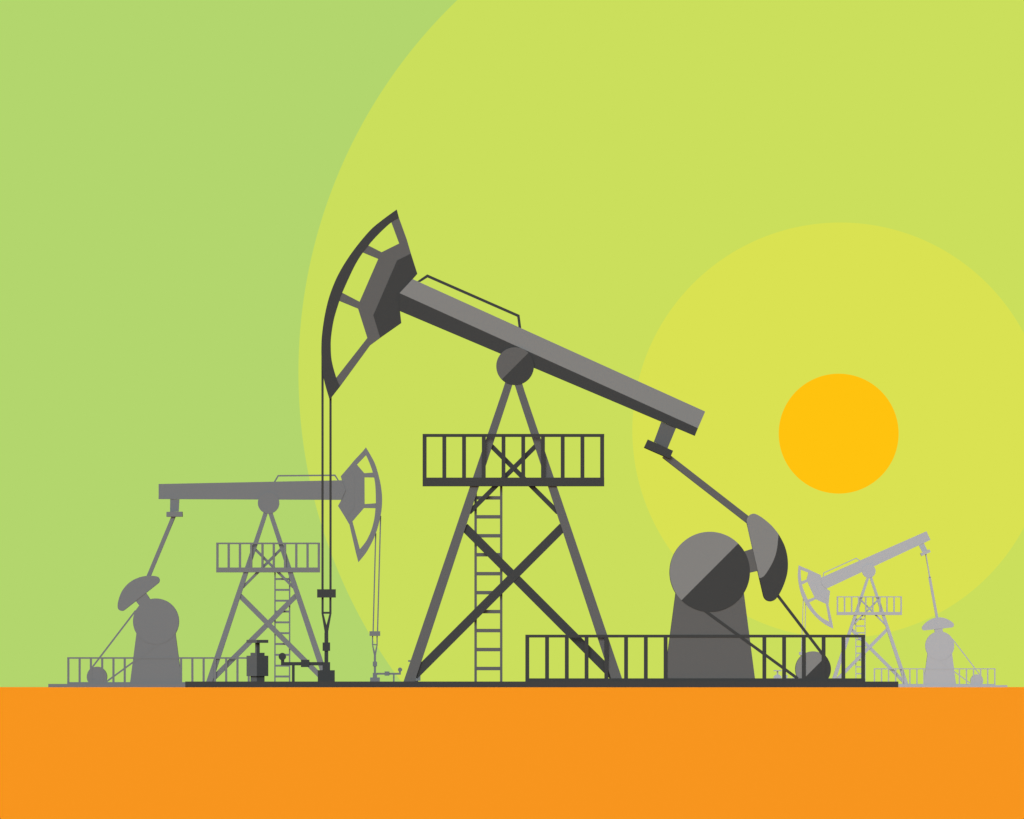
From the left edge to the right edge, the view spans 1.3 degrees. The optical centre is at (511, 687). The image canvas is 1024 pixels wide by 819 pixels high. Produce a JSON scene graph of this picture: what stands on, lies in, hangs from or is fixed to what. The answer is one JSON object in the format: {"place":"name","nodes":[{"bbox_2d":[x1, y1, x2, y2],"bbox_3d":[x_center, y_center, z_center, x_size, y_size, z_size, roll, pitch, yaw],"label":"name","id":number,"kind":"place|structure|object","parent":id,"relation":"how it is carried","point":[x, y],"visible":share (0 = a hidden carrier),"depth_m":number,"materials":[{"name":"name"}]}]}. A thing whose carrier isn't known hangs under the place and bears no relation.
{"place":"outdoors","nodes":[
{"label":"outdoors","id":0,"kind":"place"},
{"bbox_2d":[0,687,1023,818],"bbox_3d":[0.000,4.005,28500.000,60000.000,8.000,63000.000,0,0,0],"label":"ground","id":1,"kind":"structure","parent":0,"point":[511,752],"depth_m":535.90,"materials":[{"name":"orange"}]},
{"bbox_2d":[48,448,381,686],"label":"pump jack","id":2,"kind":"object","parent":1,"relation":"on","point":[156,623],"visible":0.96,"depth_m":1672.80,"materials":[{"name":"grey paint"}]},
{"bbox_2d":[67,657,249,683],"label":"guard rail","id":3,"kind":"object","parent":2,"relation":"on","point":[180,658],"visible":0.74,"depth_m":1672.28,"materials":[{"name":"grey metal"}]},
{"bbox_2d":[370,656,401,680],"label":"wellhead","id":4,"kind":"object","parent":2,"relation":"on","point":[376,678],"visible":0.96,"depth_m":1673.42,"materials":[{"name":"grey paint"}]},
{"bbox_2d":[185,210,897,686],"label":"pump jack","id":5,"kind":"object","parent":1,"relation":"on","point":[709,572],"visible":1,"depth_m":954.88,"materials":[{"name":"grey paint"}]},
{"bbox_2d":[246,640,267,680],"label":"gate valve","id":6,"kind":"object","parent":5,"relation":"on","point":[257,665],"visible":1,"depth_m":955.34,"materials":[{"name":"grey paint"}]},
{"bbox_2d":[279,632,334,680],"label":"wellhead","id":7,"kind":"object","parent":5,"relation":"on","point":[326,673],"visible":1,"depth_m":955.48,"materials":[{"name":"grey paint"}]},
{"bbox_2d":[525,635,864,680],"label":"guard rail","id":8,"kind":"object","parent":5,"relation":"on","point":[666,637],"visible":1,"depth_m":954.36,"materials":[{"name":"grey metal"}]},
{"bbox_2d":[798,531,1006,686],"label":"pump jack","id":9,"kind":"object","parent":1,"relation":"on","point":[939,645],"visible":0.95,"depth_m":2664.00,"materials":[{"name":"grey paint"}]},
{"bbox_2d":[774,670,780,677],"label":"gate valve","id":10,"kind":"object","parent":9,"relation":"on","point":[777,676],"visible":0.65,"depth_m":2664.46,"materials":[{"name":"grey paint"}]},
{"bbox_2d":[874,668,995,684],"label":"guard rail","id":11,"kind":"object","parent":9,"relation":"on","point":[935,668],"visible":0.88,"depth_m":2663.49,"materials":[{"name":"grey metal"}]},
{"bbox_2d":[0,0,1023,686],"label":"sky","id":12,"kind":"structure","parent":0,"point":[724,208],"materials":[{"name":"green"}]},
{"bbox_2d":[779,374,898,493],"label":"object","id":13,"kind":"object","parent":12,"relation":"in","point":[838,433],"visible":1,"depth_m":19981.34,"materials":[{"name":"yellow"}]}
]}

